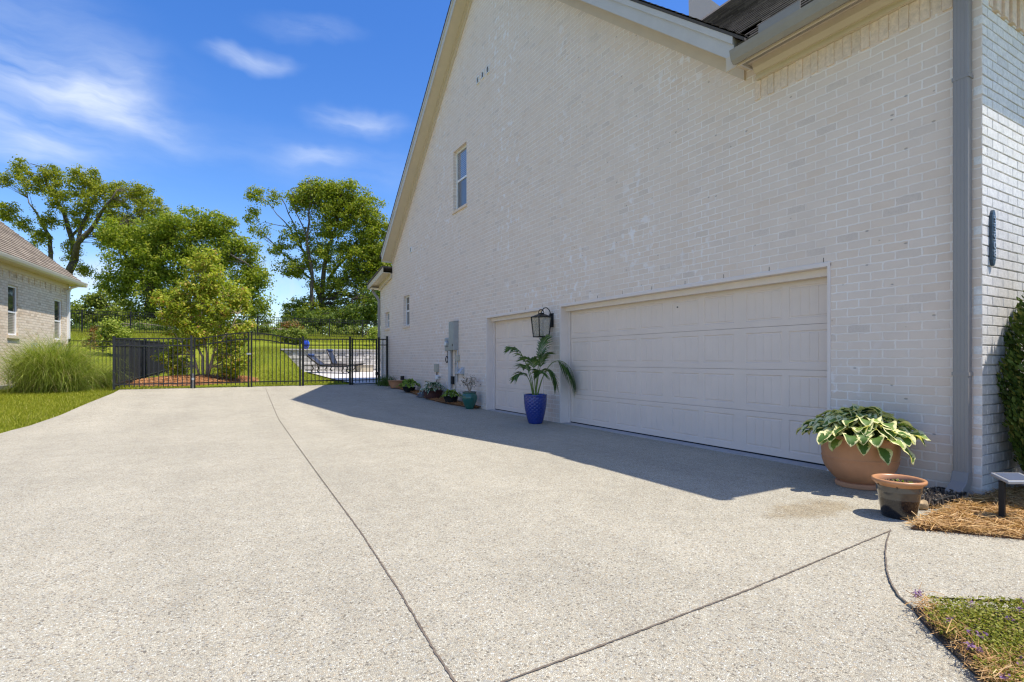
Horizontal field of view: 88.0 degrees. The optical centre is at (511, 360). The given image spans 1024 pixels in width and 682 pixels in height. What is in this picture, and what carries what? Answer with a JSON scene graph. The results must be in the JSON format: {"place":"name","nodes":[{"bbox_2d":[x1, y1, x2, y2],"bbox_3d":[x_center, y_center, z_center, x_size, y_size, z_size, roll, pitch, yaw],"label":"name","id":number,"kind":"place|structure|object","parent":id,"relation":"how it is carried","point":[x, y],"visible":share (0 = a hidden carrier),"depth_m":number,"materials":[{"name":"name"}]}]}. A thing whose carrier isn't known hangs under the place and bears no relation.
{"place":"outdoors","nodes":[
{"label":"outdoors","id":0,"kind":"place"},
{"bbox_2d":[0,386,121,432],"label":"grass","id":1,"kind":"structure","parent":0,"point":[7,403],"depth_m":11.80,"materials":[{"name":"green plant"}]},
{"bbox_2d":[0,334,377,428],"bbox_3d":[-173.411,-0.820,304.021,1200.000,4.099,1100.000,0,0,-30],"label":"lawn","id":2,"kind":"structure","parent":0,"point":[262,344],"depth_m":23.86,"materials":[{"name":"green plant"}]},
{"bbox_2d":[0,221,87,384],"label":"neighbour house","id":3,"kind":"structure","parent":2,"relation":"on","point":[35,285],"depth_m":17.14,"materials":[{"name":"beige brick"}]},
{"bbox_2d":[7,285,20,338],"bbox_3d":[-15.085,-1.452,15.997,0.140,1.595,0.746,0,0,-23],"label":"window","id":4,"kind":"structure","parent":3,"relation":"in","point":[11,289],"depth_m":16.04,"materials":[{"name":"white glass"}]},
{"bbox_2d":[54,299,63,342],"bbox_3d":[-16.390,-1.411,19.117,0.140,1.543,0.790,0,0,-23],"label":"window","id":5,"kind":"structure","parent":3,"relation":"in","point":[57,303],"depth_m":19.21,"materials":[{"name":"white glass"}]},
{"bbox_2d":[0,327,133,394],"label":"ornamental grass","id":6,"kind":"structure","parent":2,"relation":"on","point":[47,369],"depth_m":14.29,"materials":[{"name":"green plant"}]},
{"bbox_2d":[0,154,171,298],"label":"oak tree","id":7,"kind":"object","parent":2,"relation":"on","point":[96,188],"visible":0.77,"depth_m":53.60,"materials":[{"name":"green plant"}]},
{"bbox_2d":[82,325,100,350],"bbox_3d":[-20.674,-0.898,26.047,0.832,1.637,0.827,0,0,31],"label":"shrub","id":8,"kind":"object","parent":2,"relation":"on","point":[93,329],"visible":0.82,"depth_m":25.99,"materials":[{"name":"green plant"}]},
{"bbox_2d":[82,316,136,351],"bbox_3d":[-20.413,-1.243,26.958,2.789,2.010,1.373,0,0,-4],"label":"shrub","id":9,"kind":"object","parent":2,"relation":"on","point":[118,330],"visible":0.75,"depth_m":26.77,"materials":[{"name":"green plant"}]},
{"bbox_2d":[85,352,137,387],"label":"ornamental grass","id":10,"kind":"object","parent":2,"relation":"on","point":[110,373],"depth_m":15.85,"materials":[{"name":"green plant"}]},
{"bbox_2d":[70,288,157,329],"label":"understorey tree","id":11,"kind":"object","parent":2,"relation":"on","point":[97,301],"visible":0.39,"depth_m":47.40,"materials":[{"name":"green plant"}]},
{"bbox_2d":[68,339,159,368],"bbox_3d":[-15.321,-0.095,20.503,2.870,1.400,0.070,0,0,-30],"label":"side yard fence","id":12,"kind":"object","parent":2,"relation":"on","point":[102,346],"visible":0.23,"depth_m":20.23,"materials":[{"name":"black metal"}]},
{"bbox_2d":[70,321,193,331],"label":"shrub","id":13,"kind":"object","parent":2,"relation":"on","point":[136,325],"visible":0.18,"depth_m":42.55,"materials":[{"name":"green plant"}]},
{"bbox_2d":[115,339,167,386],"bbox_3d":[-12.886,0.007,18.643,0.077,1.583,7.564,0,0,-23],"label":"boundary fence","id":14,"kind":"object","parent":2,"relation":"on","point":[137,360],"visible":0.66,"depth_m":17.47,"materials":[{"name":"black metal"}]},
{"bbox_2d":[88,201,277,329],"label":"hackberry tree","id":15,"kind":"object","parent":2,"relation":"on","point":[156,251],"visible":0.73,"depth_m":49.24,"materials":[{"name":"green plant"}]},
{"bbox_2d":[138,376,258,385],"bbox_3d":[-10.886,0.676,18.157,4.000,0.296,2.700,0,0,-30],"label":"mulch mound","id":16,"kind":"object","parent":2,"relation":"on","point":[184,378],"visible":0.25,"depth_m":17.35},
{"bbox_2d":[127,373,258,385],"bbox_3d":[-10.892,0.629,18.137,4.149,0.362,2.875,0,0,-30],"label":"pine straw","id":17,"kind":"object","parent":16,"relation":"on","point":[196,379],"visible":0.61,"depth_m":17.65,"materials":[{"name":"brown plant"}]},
{"bbox_2d":[147,248,256,377],"bbox_3d":[-10.604,-1.520,18.209,3.618,4.752,1.595,0,0,-2],"label":"crape myrtle","id":18,"kind":"object","parent":16,"relation":"on","point":[203,292],"visible":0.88,"depth_m":18.01,"materials":[{"name":"green plant"}]},
{"bbox_2d":[70,309,376,337],"bbox_3d":[-19.880,-2.350,35.862,29.080,1.516,0.080,0,0,-30],"label":"hill fence","id":19,"kind":"object","parent":2,"relation":"on","point":[257,319],"visible":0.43,"depth_m":36.76,"materials":[{"name":"black metal"}]},
{"bbox_2d":[242,322,321,334],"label":"shrub","id":20,"kind":"object","parent":2,"relation":"on","point":[266,328],"visible":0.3,"depth_m":42.53,"materials":[{"name":"green plant"}]},
{"bbox_2d":[269,325,310,343],"bbox_3d":[-14.266,-1.653,33.987,2.717,1.374,1.680,0,0,-6],"label":"shrub","id":21,"kind":"object","parent":2,"relation":"on","point":[291,332],"visible":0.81,"depth_m":33.74,"materials":[{"name":"green plant"}]},
{"bbox_2d":[281,319,305,330],"bbox_3d":[-14.885,-1.997,36.014,1.586,1.609,1.284,0,0,14],"label":"shrub","id":22,"kind":"object","parent":2,"relation":"on","point":[287,324],"visible":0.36,"depth_m":35.93,"materials":[{"name":"green plant"}]},
{"bbox_2d":[242,175,391,327],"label":"elm tree","id":23,"kind":"object","parent":2,"relation":"on","point":[332,198],"visible":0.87,"depth_m":51.44,"materials":[{"name":"green plant"}]},
{"bbox_2d":[272,285,379,333],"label":"thicket tree","id":24,"kind":"object","parent":2,"relation":"on","point":[350,312],"visible":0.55,"depth_m":48.26,"materials":[{"name":"green plant"}]},
{"bbox_2d":[281,349,377,370],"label":"retaining wall","id":25,"kind":"structure","parent":2,"relation":"on","point":[324,358],"depth_m":25.95,"materials":[{"name":"stone"}]},
{"bbox_2d":[304,340,309,348],"bbox_3d":[-9.907,-0.755,25.490,0.330,0.430,0.330,0,0,-30],"label":"blue vase","id":26,"kind":"object","parent":25,"relation":"on","point":[306,342],"visible":0.82,"depth_m":25.39,"materials":[{"name":"ceramic"}]},
{"bbox_2d":[320,323,377,335],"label":"shrub","id":27,"kind":"object","parent":2,"relation":"on","point":[333,331],"visible":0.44,"depth_m":42.60,"materials":[{"name":"green plant"}]},
{"bbox_2d":[366,326,377,344],"bbox_3d":[-9.216,-1.561,34.940,0.911,1.410,0.775,0,0,43],"label":"shrub","id":28,"kind":"object","parent":2,"relation":"on","point":[372,333],"visible":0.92,"depth_m":34.84,"materials":[{"name":"green plant"}]},
{"bbox_2d":[367,0,1023,496],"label":"brick house","id":29,"kind":"structure","parent":2,"relation":"on","point":[755,226],"depth_m":6.69,"materials":[{"name":"white brick"}]},
{"bbox_2d":[402,296,409,327],"bbox_3d":[-3.404,-1.582,17.330,0.170,1.055,0.680,0,0,-30],"label":"window","id":30,"kind":"structure","parent":29,"relation":"in","point":[407,298],"depth_m":17.54,"materials":[{"name":"white glass"}]},
{"bbox_2d":[434,364,438,374],"bbox_3d":[-2.126,0.284,14.905,0.082,0.367,0.200,0,0,-30],"label":"telephone box","id":31,"kind":"object","parent":29,"relation":"attached to","point":[436,368],"visible":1,"depth_m":14.83,"materials":[{"name":"plastic"}]},
{"bbox_2d":[444,338,452,395],"bbox_3d":[-1.714,0.245,14.100,0.163,1.690,0.374,0,0,-30],"label":"electric meter","id":32,"kind":"object","parent":29,"relation":"attached to","point":[449,355],"visible":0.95,"depth_m":13.98,"materials":[{"name":"metal"}]},
{"bbox_2d":[451,376,454,383],"bbox_3d":[-1.556,0.525,13.923,0.065,0.210,0.130,0,0,-30],"label":"timer box","id":33,"kind":"object","parent":29,"relation":"attached to","point":[452,379],"visible":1,"depth_m":13.87,"materials":[{"name":"black plastic"}]},
{"bbox_2d":[449,321,458,349],"bbox_3d":[-1.525,-0.643,13.774,0.160,0.763,0.320,0,0,-30],"label":"electrical panel","id":34,"kind":"object","parent":29,"relation":"attached to","point":[453,335],"visible":1,"depth_m":13.65,"materials":[{"name":"metal"}]},
{"bbox_2d":[454,350,456,394],"bbox_3d":[-1.474,0.411,13.803,0.044,1.342,0.060,0,0,-30],"label":"conduit","id":35,"kind":"object","parent":29,"relation":"attached to","point":[455,363],"visible":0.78,"depth_m":13.79,"materials":[{"name":"metal"}]},
{"bbox_2d":[455,368,458,381],"bbox_3d":[-1.409,0.375,13.656,0.074,0.370,0.120,0,0,-30],"label":"outlet box","id":36,"kind":"object","parent":29,"relation":"attached to","point":[456,370],"visible":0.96,"depth_m":13.66,"materials":[{"name":"grey plastic"}]},
{"bbox_2d":[455,350,459,367],"bbox_3d":[-1.401,-0.031,13.637,0.079,0.462,0.120,0,0,-30],"label":"junction box","id":37,"kind":"object","parent":29,"relation":"attached to","point":[457,357],"visible":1,"depth_m":13.60,"materials":[{"name":"plastic"}]},
{"bbox_2d":[452,145,466,214],"bbox_3d":[-1.298,-4.662,13.639,0.170,1.635,0.900,0,0,-30],"label":"window","id":38,"kind":"structure","parent":29,"relation":"in","point":[461,203],"depth_m":13.80,"materials":[{"name":"grey glass"}]},
{"bbox_2d":[457,367,463,374],"bbox_3d":[-1.304,0.275,13.417,0.130,0.210,0.200,0,0,-30],"label":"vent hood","id":39,"kind":"object","parent":29,"relation":"attached to","point":[461,371],"visible":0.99,"depth_m":13.37,"materials":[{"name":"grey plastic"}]},
{"bbox_2d":[495,317,541,414],"bbox_3d":[0.203,0.120,11.361,0.050,2.060,2.352,0,0,-30],"label":"garage door","id":40,"kind":"structure","parent":29,"relation":"in","point":[517,333],"depth_m":11.59,"materials":[{"name":"paint"}]},
{"bbox_2d":[531,307,553,337],"bbox_3d":[0.581,-0.708,9.852,0.386,0.562,0.294,0,0,-30],"label":"wall lantern","id":41,"kind":"object","parent":29,"relation":"attached to","point":[550,316],"depth_m":9.83,"materials":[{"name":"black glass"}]},
{"bbox_2d":[571,277,826,465],"bbox_3d":[2.279,0.120,7.711,0.060,2.060,4.813,0,0,-30],"label":"garage door","id":42,"kind":"structure","parent":29,"relation":"in","point":[741,369],"depth_m":7.00,"materials":[{"name":"paint"}]},
{"bbox_2d":[989,210,995,265],"bbox_3d":[4.065,-1.034,4.478,0.074,0.475,0.029,0,0,-30],"label":"address plaque","id":43,"kind":"object","parent":29,"relation":"attached to","point":[992,237],"visible":1,"depth_m":4.46,"materials":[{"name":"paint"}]},
{"bbox_2d":[70,328,377,342],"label":"grass","id":44,"kind":"structure","parent":0,"point":[75,332],"depth_m":34.96,"materials":[{"name":"green plant"}]},
{"bbox_2d":[305,371,377,383],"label":"patio","id":45,"kind":"structure","parent":0,"point":[327,374],"depth_m":22.27,"materials":[{"name":"concrete"}]},
{"bbox_2d":[304,354,354,373],"bbox_3d":[-8.135,0.147,23.649,2.058,0.882,0.697,0,0,2],"label":"sun lounger","id":46,"kind":"object","parent":45,"relation":"on","point":[322,364],"visible":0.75,"depth_m":23.36,"materials":[{"name":"grey metal"}]},
{"bbox_2d":[325,349,365,371],"bbox_3d":[-7.979,0.011,24.890,2.058,1.075,0.697,0,0,2],"label":"sun lounger","id":47,"kind":"object","parent":45,"relation":"on","point":[332,356],"visible":0.57,"depth_m":24.68,"materials":[{"name":"grey metal"}]},
{"bbox_2d":[356,364,374,371],"bbox_3d":[-7.007,0.354,25.129,0.860,0.360,0.520,0,0,-30],"label":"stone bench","id":48,"kind":"object","parent":45,"relation":"on","point":[364,368],"visible":0.78,"depth_m":24.94,"materials":[{"name":"stone"}]},
{"bbox_2d":[0,0,727,333],"label":"sky","id":49,"kind":"structure","parent":0,"point":[201,103],"materials":[{"name":"blue"}]},
{"bbox_2d":[388,385,480,407],"bbox_3d":[-2.821,0.964,15.714,0.489,0.341,7.608,0,0,-30],"label":"mulch bed","id":50,"kind":"object","parent":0,"point":[445,403],"visible":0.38,"depth_m":13.36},
{"bbox_2d":[374,373,394,385],"bbox_3d":[-4.447,0.641,18.335,1.395,0.469,1.128,0,0,23],"label":"daylily clump","id":51,"kind":"object","parent":50,"relation":"on","point":[384,382],"visible":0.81,"depth_m":18.17,"materials":[{"name":"green plant"}]},
{"bbox_2d":[388,376,402,387],"bbox_3d":[-3.785,0.688,17.292,0.530,0.421,0.530,0,0,-30],"label":"clay bowl","id":52,"kind":"object","parent":50,"relation":"on","point":[393,383],"visible":0.84,"depth_m":17.12,"materials":[{"name":"ceramic"}]},
{"bbox_2d":[396,378,420,391],"bbox_3d":[-3.116,0.747,16.047,0.635,0.411,0.733,0,0,23],"label":"lime hosta planter","id":53,"kind":"object","parent":50,"relation":"on","point":[408,387],"visible":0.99,"depth_m":15.92,"materials":[{"name":"plant"}]},
{"bbox_2d":[418,381,445,398],"bbox_3d":[-2.136,0.792,14.307,0.703,0.477,0.760,0,0,-30],"label":"white hosta planter","id":54,"kind":"object","parent":50,"relation":"on","point":[433,391],"visible":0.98,"depth_m":14.17,"materials":[{"name":"red plastic"}]},
{"bbox_2d":[440,389,461,402],"bbox_3d":[-1.528,0.902,13.345,0.500,0.347,0.474,0,0,41],"label":"lime hosta planter","id":55,"kind":"object","parent":50,"relation":"on","point":[451,398],"visible":0.98,"depth_m":13.24,"materials":[{"name":"plant"}]},
{"bbox_2d":[0,384,979,681],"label":"driveway","id":56,"kind":"structure","parent":0,"point":[362,532],"depth_m":3.17,"materials":[{"name":"concrete"}]},
{"bbox_2d":[112,336,192,390],"bbox_3d":[-10.510,0.067,15.556,1.959,1.624,0.070,0,0,-30],"label":"fence section","id":57,"kind":"object","parent":56,"relation":"on","point":[168,345],"visible":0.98,"depth_m":15.54,"materials":[{"name":"black metal"}]},
{"bbox_2d":[194,332,250,387],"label":"driveway gate","id":58,"kind":"structure","parent":56,"relation":"on","point":[222,382],"depth_m":16.42,"materials":[{"name":"metal"}]},
{"bbox_2d":[251,332,300,386],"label":"driveway gate","id":59,"kind":"structure","parent":56,"relation":"on","point":[284,343],"depth_m":17.22,"materials":[{"name":"black metal"}]},
{"bbox_2d":[302,336,350,385],"bbox_3d":[-6.274,0.030,17.973,1.600,1.698,0.070,0,0,-30],"label":"fence section","id":60,"kind":"object","parent":56,"relation":"on","point":[330,345],"visible":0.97,"depth_m":18.04,"materials":[{"name":"black metal"}]},
{"bbox_2d":[351,338,377,384],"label":"walk gate","id":61,"kind":"structure","parent":56,"relation":"on","point":[376,372],"depth_m":18.56,"materials":[{"name":"black metal"}]},
{"bbox_2d":[378,336,387,383],"bbox_3d":[-4.609,0.010,18.922,0.368,1.739,0.070,0,0,-30],"label":"fence section","id":62,"kind":"object","parent":56,"relation":"on","point":[379,339],"visible":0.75,"depth_m":18.93,"materials":[{"name":"black metal"}]},
{"bbox_2d":[460,374,480,408],"bbox_3d":[-0.991,0.727,12.445,0.466,0.822,0.438,0,0,31],"label":"urn planter","id":63,"kind":"object","parent":56,"relation":"on","point":[469,398],"visible":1,"depth_m":12.34,"materials":[{"name":"ceramic"}]},
{"bbox_2d":[504,334,576,423],"bbox_3d":[0.490,0.336,9.581,1.355,1.629,0.880,0,0,23],"label":"palm planter","id":64,"kind":"object","parent":56,"relation":"on","point":[535,403],"visible":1,"depth_m":9.52,"materials":[{"name":"ceramic"}]},
{"bbox_2d":[796,403,930,489],"bbox_3d":[3.163,0.776,4.856,0.960,0.749,1.031,0,0,20],"label":"hosta planter","id":65,"kind":"object","parent":56,"relation":"on","point":[860,445],"visible":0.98,"depth_m":4.63,"materials":[{"name":"ceramic"}]},
{"bbox_2d":[871,473,927,520],"bbox_3d":[2.850,1.009,3.905,0.341,0.283,0.341,0,0,-30],"label":"glazed pot","id":66,"kind":"object","parent":56,"relation":"on","point":[899,496],"visible":1,"depth_m":3.82,"materials":[{"name":"ceramic"}]},
{"bbox_2d":[919,500,928,509],"bbox_3d":[3.163,1.122,4.096,0.094,0.082,0.115,0,0,33],"label":"landscape rock","id":67,"kind":"object","parent":56,"relation":"on","point":[923,504],"visible":0.58,"depth_m":4.06,"materials":[{"name":"beige stone"}]},
{"bbox_2d":[921,486,968,507],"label":"gravel","id":68,"kind":"structure","parent":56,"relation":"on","point":[935,495],"depth_m":4.25,"materials":[{"name":"grey gravel"}]},
{"bbox_2d":[886,530,1023,609],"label":"walkway","id":69,"kind":"structure","parent":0,"point":[949,565],"depth_m":2.95,"materials":[{"name":"grey concrete"}]},
{"bbox_2d":[902,484,1023,539],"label":"pine straw","id":70,"kind":"object","parent":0,"point":[973,521],"visible":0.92,"depth_m":3.74,"materials":[{"name":"brown plant"}]},
{"bbox_2d":[991,473,1023,522],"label":"path light","id":71,"kind":"object","parent":70,"relation":"on","point":[1011,478],"visible":0.79,"depth_m":3.72,"materials":[{"name":"metal"}]},
{"bbox_2d":[996,290,1023,471],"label":"arborvitae","id":72,"kind":"object","parent":70,"relation":"on","point":[1013,359],"visible":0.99,"depth_m":4.46,"materials":[{"name":"green plant"}]},
{"bbox_2d":[913,608,1023,681],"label":"planting bed","id":73,"kind":"object","parent":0,"point":[941,638],"visible":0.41,"depth_m":2.17,"materials":[{"name":"green plant"}]},
{"bbox_2d":[904,583,1023,681],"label":"pine straw","id":74,"kind":"object","parent":73,"relation":"on","point":[986,669],"visible":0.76,"depth_m":1.95,"materials":[{"name":"beige plant"}]},
{"bbox_2d":[923,595,1023,681],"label":"ground cover","id":75,"kind":"object","parent":73,"relation":"on","point":[980,614],"visible":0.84,"depth_m":2.19,"materials":[{"name":"green plant"}]},
{"bbox_2d":[911,589,1023,680],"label":"flowers","id":76,"kind":"object","parent":75,"relation":"on","point":[972,645],"visible":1,"depth_m":2.06,"materials":[{"name":"purple plant"}]}
]}

